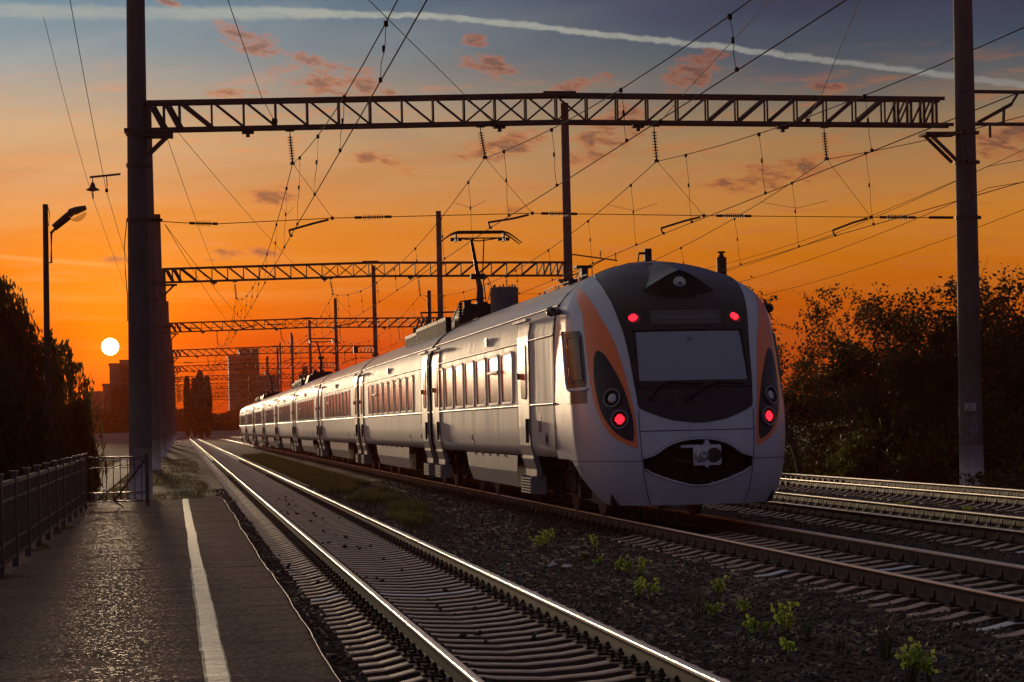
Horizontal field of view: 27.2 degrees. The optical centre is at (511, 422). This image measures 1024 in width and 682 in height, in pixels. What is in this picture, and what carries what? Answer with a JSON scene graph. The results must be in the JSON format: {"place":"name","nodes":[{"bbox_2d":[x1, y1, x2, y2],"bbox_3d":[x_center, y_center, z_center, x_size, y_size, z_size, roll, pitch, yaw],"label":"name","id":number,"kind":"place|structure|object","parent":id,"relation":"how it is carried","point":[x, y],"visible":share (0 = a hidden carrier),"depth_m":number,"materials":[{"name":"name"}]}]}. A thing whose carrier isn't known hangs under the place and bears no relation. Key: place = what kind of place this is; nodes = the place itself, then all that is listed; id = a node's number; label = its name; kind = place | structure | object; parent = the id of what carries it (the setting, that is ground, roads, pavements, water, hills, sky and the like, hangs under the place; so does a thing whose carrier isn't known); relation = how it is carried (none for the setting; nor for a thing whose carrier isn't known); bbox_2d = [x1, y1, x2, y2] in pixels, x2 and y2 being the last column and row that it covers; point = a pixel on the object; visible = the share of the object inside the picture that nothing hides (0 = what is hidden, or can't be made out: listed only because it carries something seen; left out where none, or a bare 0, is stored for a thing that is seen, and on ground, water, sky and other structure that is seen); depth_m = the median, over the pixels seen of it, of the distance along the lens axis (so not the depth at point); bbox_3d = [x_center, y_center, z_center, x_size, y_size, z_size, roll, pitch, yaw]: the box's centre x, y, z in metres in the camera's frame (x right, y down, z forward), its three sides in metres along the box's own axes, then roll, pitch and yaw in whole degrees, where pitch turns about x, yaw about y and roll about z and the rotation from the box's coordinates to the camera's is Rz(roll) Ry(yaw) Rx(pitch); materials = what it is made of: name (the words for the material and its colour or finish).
{"place":"outdoors","nodes":[
{"label":"outdoors","id":0,"kind":"place"},
{"bbox_2d":[0,503,96,580],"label":"grass","id":1,"kind":"structure","parent":0,"point":[62,528],"depth_m":28.80,"materials":[{"name":"green plant"}]},
{"bbox_2d":[91,458,128,500],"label":"path","id":2,"kind":"structure","parent":0,"point":[116,475],"depth_m":100.25,"materials":[{"name":"grey concrete"}]},
{"bbox_2d":[96,438,237,452],"bbox_3d":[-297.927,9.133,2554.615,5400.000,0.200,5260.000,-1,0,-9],"label":"ground","id":3,"kind":"structure","parent":0,"point":[123,440],"depth_m":504.00,"materials":[{"name":"soil"}]},
{"bbox_2d":[0,352,71,480],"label":"dark bush","id":4,"kind":"object","parent":3,"relation":"on","point":[23,437],"visible":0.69,"depth_m":54.23,"materials":[{"name":"green plant"}]},
{"bbox_2d":[0,275,74,452],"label":"willow tree","id":5,"kind":"object","parent":3,"relation":"on","point":[16,325],"visible":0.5,"depth_m":66.04,"materials":[{"name":"green plant"}]},
{"bbox_2d":[36,332,107,413],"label":"willow tree","id":6,"kind":"object","parent":3,"relation":"on","point":[76,368],"visible":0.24,"depth_m":89.97,"materials":[{"name":"green plant"}]},
{"bbox_2d":[39,388,109,479],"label":"willow tree","id":7,"kind":"object","parent":3,"relation":"on","point":[99,425],"visible":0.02,"depth_m":78.58,"materials":[{"name":"green plant"}]},
{"bbox_2d":[53,423,100,501],"bbox_3d":[-12.965,1.347,60.638,2.278,2.715,2.439,-1,0,-21],"label":"dark bush","id":8,"kind":"object","parent":3,"relation":"on","point":[72,451],"visible":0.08,"depth_m":60.31,"materials":[{"name":"green plant"}]},
{"bbox_2d":[53,373,105,492],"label":"dark bush","id":9,"kind":"object","parent":3,"relation":"on","point":[79,430],"visible":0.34,"depth_m":72.30,"materials":[{"name":"green plant"}]},
{"bbox_2d":[83,391,103,409],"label":"apartment building","id":10,"kind":"structure","parent":3,"relation":"on","point":[99,398],"depth_m":766.04,"materials":[{"name":"brown"}]},
{"bbox_2d":[102,360,128,426],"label":"apartment building","id":11,"kind":"structure","parent":3,"relation":"on","point":[116,390],"depth_m":806.54,"materials":[{"name":"brown"}]},
{"bbox_2d":[93,441,215,500],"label":"verge","id":12,"kind":"structure","parent":3,"relation":"on","point":[179,449],"depth_m":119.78,"materials":[{"name":"green plant"}]},
{"bbox_2d":[43,204,86,457],"bbox_3d":[-12.343,-1.828,58.806,1.264,8.484,0.300,-1,0,-9],"label":"street lamp","id":13,"kind":"object","parent":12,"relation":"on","point":[61,221],"visible":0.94,"depth_m":58.67,"materials":[{"name":"metal"}]},
{"bbox_2d":[0,498,338,681],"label":"platform","id":14,"kind":"structure","parent":3,"relation":"on","point":[104,593],"depth_m":18.85,"materials":[{"name":"concrete"}]},
{"bbox_2d":[0,453,86,578],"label":"platform fence","id":15,"kind":"object","parent":14,"relation":"on","point":[37,505],"visible":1,"depth_m":28.76,"materials":[{"name":"metal"}]},
{"bbox_2d":[88,453,149,506],"bbox_3d":[-8.138,1.269,43.882,1.238,1.262,0.132,-1,0,-9],"label":"end barrier","id":16,"kind":"object","parent":14,"relation":"on","point":[146,467],"visible":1,"depth_m":43.88,"materials":[{"name":"metal"}]},
{"bbox_2d":[182,499,229,681],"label":"painted line","id":17,"kind":"object","parent":14,"relation":"on","point":[216,667],"visible":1,"depth_m":17.72,"materials":[{"name":"paint"}]},
{"bbox_2d":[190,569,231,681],"bbox_3d":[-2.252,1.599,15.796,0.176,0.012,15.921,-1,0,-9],"label":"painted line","id":18,"kind":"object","parent":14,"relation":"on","point":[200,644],"visible":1,"depth_m":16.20,"materials":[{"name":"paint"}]},
{"bbox_2d":[223,499,340,681],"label":"platform edging","id":19,"kind":"object","parent":14,"relation":"attached to","point":[292,605],"visible":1,"depth_m":17.80,"materials":[{"name":"grey concrete"}]},
{"bbox_2d":[183,377,191,437],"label":"poplar tree","id":20,"kind":"object","parent":3,"relation":"on","point":[187,412],"visible":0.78,"depth_m":553.10,"materials":[{"name":"green plant"}]},
{"bbox_2d":[190,378,198,437],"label":"poplar tree","id":21,"kind":"object","parent":3,"relation":"on","point":[194,423],"visible":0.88,"depth_m":553.33,"materials":[{"name":"green plant"}]},
{"bbox_2d":[193,371,207,437],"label":"poplar tree","id":22,"kind":"object","parent":3,"relation":"on","point":[201,424],"visible":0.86,"depth_m":553.17,"materials":[{"name":"green plant"}]},
{"bbox_2d":[203,375,212,436],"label":"poplar tree","id":23,"kind":"object","parent":3,"relation":"on","point":[209,416],"visible":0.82,"depth_m":553.78,"materials":[{"name":"green plant"}]},
{"bbox_2d":[174,364,259,438],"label":"overhead gantry","id":24,"kind":"object","parent":3,"relation":"on","point":[226,399],"visible":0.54,"depth_m":577.86,"materials":[{"name":"metal"}]},
{"bbox_2d":[173,357,268,430],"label":"overhead gantry","id":25,"kind":"object","parent":3,"relation":"on","point":[215,395],"visible":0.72,"depth_m":518.97,"materials":[{"name":"metal"}]},
{"bbox_2d":[173,348,279,440],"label":"overhead gantry","id":26,"kind":"object","parent":3,"relation":"on","point":[278,386],"visible":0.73,"depth_m":461.52,"materials":[{"name":"metal"}]},
{"bbox_2d":[171,336,293,441],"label":"overhead gantry","id":27,"kind":"object","parent":3,"relation":"on","point":[234,385],"visible":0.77,"depth_m":403.69,"materials":[{"name":"metal"}]},
{"bbox_2d":[183,436,284,453],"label":"ballast bed","id":28,"kind":"object","parent":3,"relation":"on","point":[229,447],"visible":0.35,"depth_m":258.77,"materials":[{"name":"gravel"}]},
{"bbox_2d":[189,436,729,681],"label":"track","id":29,"kind":"structure","parent":28,"relation":"on","point":[398,625],"depth_m":22.57,"materials":[{"name":"grey metal"}]},
{"bbox_2d":[210,436,1023,643],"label":"track","id":30,"kind":"structure","parent":28,"relation":"on","point":[892,581],"depth_m":26.90,"materials":[{"name":"metal"}]},
{"bbox_2d":[240,230,784,515],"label":"train","id":31,"kind":"object","parent":30,"relation":"on","point":[649,381],"visible":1,"depth_m":35.88,"materials":[{"name":"silver metal"}]},
{"bbox_2d":[716,251,726,274],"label":"mast","id":32,"kind":"object","parent":31,"relation":"on","point":[721,260],"visible":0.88,"depth_m":71.85,"materials":[{"name":"metal"}]},
{"bbox_2d":[222,435,1023,552],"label":"track","id":33,"kind":"structure","parent":28,"relation":"on","point":[990,530],"depth_m":37.82,"materials":[{"name":"grey metal"}]},
{"bbox_2d":[239,435,1023,512],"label":"track","id":34,"kind":"structure","parent":28,"relation":"on","point":[998,498],"depth_m":50.94,"materials":[{"name":"metal"}]},
{"bbox_2d":[169,320,311,443],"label":"overhead gantry","id":35,"kind":"object","parent":3,"relation":"on","point":[310,354],"visible":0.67,"depth_m":345.80,"materials":[{"name":"metal"}]},
{"bbox_2d":[227,348,258,409],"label":"apartment building","id":36,"kind":"structure","parent":3,"relation":"on","point":[236,359],"depth_m":813.88,"materials":[{"name":"grey"}]},
{"bbox_2d":[166,298,339,445],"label":"overhead gantry","id":37,"kind":"object","parent":3,"relation":"on","point":[336,363],"visible":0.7,"depth_m":287.93,"materials":[{"name":"metal"}]},
{"bbox_2d":[256,375,277,397],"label":"apartment building","id":38,"kind":"structure","parent":3,"relation":"on","point":[263,386],"depth_m":785.42,"materials":[{"name":"brown"}]},
{"bbox_2d":[162,265,378,449],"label":"overhead gantry","id":39,"kind":"object","parent":3,"relation":"on","point":[375,340],"visible":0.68,"depth_m":230.13,"materials":[{"name":"metal"}]},
{"bbox_2d":[154,211,442,456],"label":"overhead gantry","id":40,"kind":"object","parent":3,"relation":"on","point":[161,365],"visible":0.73,"depth_m":171.84,"materials":[{"name":"metal"}]},
{"bbox_2d":[189,450,552,500],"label":"ballast bed","id":41,"kind":"object","parent":3,"relation":"on","point":[212,481],"visible":0.12,"depth_m":89.34,"materials":[{"name":"gravel"}]},
{"bbox_2d":[241,452,437,529],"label":"grass","id":42,"kind":"structure","parent":41,"relation":"on","point":[411,513],"depth_m":67.12,"materials":[{"name":"plant"}]},
{"bbox_2d":[147,103,617,469],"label":"overhead gantry","id":43,"kind":"object","parent":3,"relation":"on","point":[566,266],"visible":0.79,"depth_m":114.96,"materials":[{"name":"metal"}]},
{"bbox_2d":[427,290,431,322],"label":"mast","id":44,"kind":"object","parent":3,"relation":"on","point":[429,301],"visible":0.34,"depth_m":168.91,"materials":[{"name":"metal"}]},
{"bbox_2d":[90,404,800,433],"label":"tree belt","id":45,"kind":"object","parent":3,"relation":"on","point":[110,419],"visible":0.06,"depth_m":666.89,"materials":[{"name":"plant"}]},
{"bbox_2d":[86,0,1023,499],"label":"overhead gantry","id":46,"kind":"object","parent":3,"relation":"on","point":[138,132],"visible":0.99,"depth_m":57.94,"materials":[{"name":"metal"}]},
{"bbox_2d":[43,17,126,289],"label":"line wire","id":47,"kind":"object","parent":46,"relation":"hanging from","point":[75,138],"visible":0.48,"depth_m":46.42,"materials":[{"name":"black metal"}]},
{"bbox_2d":[70,0,127,261],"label":"line wire","id":48,"kind":"object","parent":46,"relation":"attached to","point":[91,115],"visible":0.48,"depth_m":43.74,"materials":[{"name":"black metal"}]},
{"bbox_2d":[228,0,277,123],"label":"guy cable","id":49,"kind":"object","parent":46,"relation":"attached to","point":[274,120],"visible":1,"depth_m":48.24,"materials":[{"name":"black metal"}]},
{"bbox_2d":[194,0,427,398],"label":"overhead line","id":50,"kind":"object","parent":46,"relation":"hanging from","point":[344,96],"visible":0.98,"depth_m":44.01,"materials":[{"name":"black metal"}]},
{"bbox_2d":[369,0,496,126],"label":"guy cable","id":51,"kind":"object","parent":46,"relation":"attached to","point":[492,124],"visible":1,"depth_m":49.62,"materials":[{"name":"black metal"}]},
{"bbox_2d":[214,0,846,408],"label":"overhead line","id":52,"kind":"object","parent":46,"relation":"hanging from","point":[620,90],"visible":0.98,"depth_m":43.54,"materials":[{"name":"black metal"}]},
{"bbox_2d":[233,27,1023,403],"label":"overhead line","id":53,"kind":"object","parent":46,"relation":"hanging from","point":[739,203],"visible":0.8,"depth_m":49.08,"materials":[{"name":"black metal"}]},
{"bbox_2d":[254,116,1023,400],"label":"overhead line","id":54,"kind":"object","parent":46,"relation":"hanging from","point":[961,132],"visible":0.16,"depth_m":57.26,"materials":[{"name":"black metal"}]},
{"bbox_2d":[655,0,769,126],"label":"guy cable","id":55,"kind":"object","parent":46,"relation":"attached to","point":[659,123],"visible":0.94,"depth_m":49.37,"materials":[{"name":"black metal"}]},
{"bbox_2d":[805,0,859,123],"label":"guy cable","id":56,"kind":"object","parent":46,"relation":"attached to","point":[807,120],"visible":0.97,"depth_m":49.32,"materials":[{"name":"black metal"}]},
{"bbox_2d":[705,150,1022,268],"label":"feeder cable","id":57,"kind":"object","parent":46,"relation":"attached to","point":[876,213],"visible":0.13,"depth_m":73.64,"materials":[{"name":"black metal"}]},
{"bbox_2d":[728,159,1023,270],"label":"feeder cable","id":58,"kind":"object","parent":46,"relation":"attached to","point":[887,211],"visible":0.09,"depth_m":67.52,"materials":[{"name":"black metal"}]},
{"bbox_2d":[741,183,1015,281],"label":"feeder cable","id":59,"kind":"object","parent":46,"relation":"attached to","point":[875,235],"visible":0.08,"depth_m":69.56,"materials":[{"name":"black metal"}]},
{"bbox_2d":[762,209,1023,295],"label":"feeder cable","id":60,"kind":"object","parent":46,"relation":"attached to","point":[893,257],"visible":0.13,"depth_m":73.05,"materials":[{"name":"black metal"}]},
{"bbox_2d":[212,478,1023,681],"bbox_3d":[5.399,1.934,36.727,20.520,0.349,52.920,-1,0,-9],"label":"ballast bed","id":61,"kind":"object","parent":3,"relation":"on","point":[781,667],"visible":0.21,"depth_m":24.02,"materials":[{"name":"grey gravel"}]},
{"bbox_2d":[528,527,554,551],"bbox_3d":[0.496,1.848,33.261,0.306,0.408,0.425,-1,0,37],"label":"weed plant","id":62,"kind":"object","parent":61,"relation":"on","point":[546,540],"visible":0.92,"depth_m":33.28,"materials":[{"name":"green plant"}]},
{"bbox_2d":[590,534,597,556],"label":"weed plant","id":63,"kind":"object","parent":61,"relation":"on","point":[594,541],"visible":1,"depth_m":31.16,"materials":[{"name":"green plant"}]},
{"bbox_2d":[614,554,628,574],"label":"weed plant","id":64,"kind":"object","parent":61,"relation":"on","point":[619,562],"visible":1,"depth_m":27.95,"materials":[{"name":"green plant"}]},
{"bbox_2d":[623,560,632,576],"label":"weed plant","id":65,"kind":"object","parent":61,"relation":"on","point":[627,565],"visible":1,"depth_m":27.48,"materials":[{"name":"green plant"}]},
{"bbox_2d":[633,576,644,599],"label":"weed plant","id":66,"kind":"object","parent":61,"relation":"on","point":[638,588],"visible":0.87,"depth_m":24.20,"materials":[{"name":"green plant"}]},
{"bbox_2d":[635,556,651,580],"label":"weed plant","id":67,"kind":"object","parent":61,"relation":"on","point":[641,559],"visible":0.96,"depth_m":26.83,"materials":[{"name":"green plant"}]},
{"bbox_2d":[642,577,661,604],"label":"weed plant","id":68,"kind":"object","parent":61,"relation":"on","point":[653,589],"visible":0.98,"depth_m":23.65,"materials":[{"name":"green plant"}]},
{"bbox_2d":[684,579,714,617],"bbox_3d":[1.979,1.831,22.034,0.390,0.413,0.468,-1,0,-9],"label":"weed plant","id":69,"kind":"object","parent":61,"relation":"on","point":[699,614],"visible":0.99,"depth_m":22.05,"materials":[{"name":"green plant"}]},
{"bbox_2d":[704,602,723,618],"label":"weed plant","id":70,"kind":"object","parent":61,"relation":"on","point":[713,608],"visible":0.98,"depth_m":21.70,"materials":[{"name":"green plant"}]},
{"bbox_2d":[710,575,729,601],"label":"weed plant","id":71,"kind":"object","parent":61,"relation":"on","point":[719,586],"visible":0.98,"depth_m":23.33,"materials":[{"name":"green plant"}]},
{"bbox_2d":[736,597,750,615],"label":"weed plant","id":72,"kind":"object","parent":61,"relation":"on","point":[743,604],"visible":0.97,"depth_m":21.81,"materials":[{"name":"green plant"}]},
{"bbox_2d":[741,612,780,638],"bbox_3d":[2.328,1.896,19.725,0.379,0.267,0.310,-1,0,-9],"label":"weed plant","id":73,"kind":"object","parent":61,"relation":"on","point":[754,625],"visible":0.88,"depth_m":19.70,"materials":[{"name":"green plant"}]},
{"bbox_2d":[770,601,799,641],"bbox_3d":[2.504,1.810,19.216,0.256,0.421,0.348,-1,0,-9],"label":"weed plant","id":74,"kind":"object","parent":61,"relation":"on","point":[784,616],"visible":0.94,"depth_m":19.27,"materials":[{"name":"green plant"}]},
{"bbox_2d":[779,637,798,661],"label":"weed plant","id":75,"kind":"object","parent":61,"relation":"on","point":[789,645],"visible":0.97,"depth_m":17.86,"materials":[{"name":"green plant"}]},
{"bbox_2d":[791,615,817,639],"bbox_3d":[2.659,1.877,19.301,0.292,0.247,0.200,-1,0,22],"label":"weed plant","id":76,"kind":"object","parent":61,"relation":"on","point":[808,629],"visible":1,"depth_m":19.25,"materials":[{"name":"green plant"}]},
{"bbox_2d":[828,630,854,652],"bbox_3d":[2.840,1.894,18.296,0.293,0.206,0.164,-1,0,-21],"label":"weed plant","id":77,"kind":"object","parent":61,"relation":"on","point":[838,642],"visible":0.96,"depth_m":18.28,"materials":[{"name":"green plant"}]},
{"bbox_2d":[869,608,906,660],"bbox_3d":[3.110,1.744,17.543,0.281,0.452,0.334,-1,0,21],"label":"weed plant","id":78,"kind":"object","parent":61,"relation":"on","point":[885,655],"visible":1,"depth_m":17.55,"materials":[{"name":"green plant"}]},
{"bbox_2d":[894,636,935,681],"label":"weed plant","id":79,"kind":"object","parent":61,"relation":"on","point":[917,650],"visible":1,"depth_m":16.16,"materials":[{"name":"green plant"}]},
{"bbox_2d":[915,656,939,681],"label":"weed plant","id":80,"kind":"object","parent":61,"relation":"on","point":[926,668],"visible":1,"depth_m":16.14,"materials":[{"name":"green plant"}]},
{"bbox_2d":[745,276,857,473],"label":"autumn tree","id":81,"kind":"object","parent":3,"relation":"on","point":[788,437],"visible":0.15,"depth_m":70.24,"materials":[{"name":"green plant"}]},
{"bbox_2d":[781,354,847,462],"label":"backing tree","id":82,"kind":"object","parent":3,"relation":"on","point":[801,408],"visible":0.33,"depth_m":80.81,"materials":[{"name":"green plant"}]},
{"bbox_2d":[784,371,849,454],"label":"backing tree","id":83,"kind":"object","parent":3,"relation":"on","point":[829,431],"visible":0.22,"depth_m":88.14,"materials":[{"name":"green plant"}]},
{"bbox_2d":[787,359,884,460],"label":"backing tree","id":84,"kind":"object","parent":3,"relation":"on","point":[842,432],"depth_m":92.64,"materials":[{"name":"green plant"}]},
{"bbox_2d":[781,280,911,457],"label":"autumn tree","id":85,"kind":"object","parent":3,"relation":"on","point":[817,311],"visible":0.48,"depth_m":76.93,"materials":[{"name":"green plant"}]},
{"bbox_2d":[814,367,905,427],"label":"backing tree","id":86,"kind":"object","parent":3,"relation":"on","point":[847,401],"visible":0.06,"depth_m":83.40,"materials":[{"name":"green plant"}]},
{"bbox_2d":[815,395,927,478],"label":"track side bush","id":87,"kind":"object","parent":3,"relation":"on","point":[838,463],"visible":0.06,"depth_m":68.23,"materials":[{"name":"green plant"}]},
{"bbox_2d":[813,283,955,405],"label":"autumn tree","id":88,"kind":"object","parent":3,"relation":"on","point":[866,303],"visible":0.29,"depth_m":71.71,"materials":[{"name":"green plant"}]},
{"bbox_2d":[782,402,1023,489],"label":"undergrowth","id":89,"kind":"object","parent":3,"relation":"on","point":[811,452],"visible":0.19,"depth_m":72.02,"materials":[{"name":"green plant"}]},
{"bbox_2d":[814,303,992,432],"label":"dense tree","id":90,"kind":"object","parent":3,"relation":"on","point":[848,374],"visible":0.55,"depth_m":67.69,"materials":[{"name":"green plant"}]},
{"bbox_2d":[785,424,1023,483],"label":"verge","id":91,"kind":"structure","parent":3,"relation":"on","point":[816,445],"depth_m":144.32,"materials":[{"name":"green plant"}]},
{"bbox_2d":[851,399,958,479],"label":"track side bush","id":92,"kind":"object","parent":3,"relation":"on","point":[876,450],"visible":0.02,"depth_m":66.39,"materials":[{"name":"green plant"}]},
{"bbox_2d":[839,381,1007,478],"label":"track side bush","id":93,"kind":"object","parent":3,"relation":"on","point":[854,442],"depth_m":67.56,"materials":[{"name":"green plant"}]},
{"bbox_2d":[875,305,998,445],"bbox_3d":[12.474,-0.753,62.774,3.500,5.580,3.939,-1,0,-13],"label":"dense tree","id":94,"kind":"object","parent":3,"relation":"on","point":[944,372],"visible":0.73,"depth_m":62.72,"materials":[{"name":"green plant"}]},
{"bbox_2d":[855,263,1023,412],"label":"autumn tree","id":95,"kind":"object","parent":3,"relation":"on","point":[871,359],"visible":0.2,"depth_m":66.60,"materials":[{"name":"green plant"}]},
{"bbox_2d":[860,287,1020,382],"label":"autumn tree","id":96,"kind":"object","parent":3,"relation":"on","point":[892,318],"visible":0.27,"depth_m":68.85,"materials":[{"name":"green plant"}]},
{"bbox_2d":[931,270,1023,395],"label":"dense tree","id":97,"kind":"object","parent":3,"relation":"on","point":[999,329],"visible":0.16,"depth_m":70.25,"materials":[{"name":"green plant"}]},
{"bbox_2d":[945,293,1023,482],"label":"dense tree","id":98,"kind":"object","parent":3,"relation":"on","point":[1016,381],"visible":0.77,"depth_m":60.23,"materials":[{"name":"green plant"}]},
{"bbox_2d":[956,258,1023,388],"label":"autumn tree","id":99,"kind":"object","parent":3,"relation":"on","point":[996,304],"visible":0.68,"depth_m":64.39,"materials":[{"name":"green plant"}]},
{"bbox_2d":[94,430,240,439],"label":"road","id":100,"kind":"structure","parent":0,"point":[106,436],"depth_m":634.33,"materials":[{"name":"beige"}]},
{"bbox_2d":[0,0,1023,413],"label":"sky","id":101,"kind":"structure","parent":0,"point":[195,49],"materials":[{"name":"orange"}]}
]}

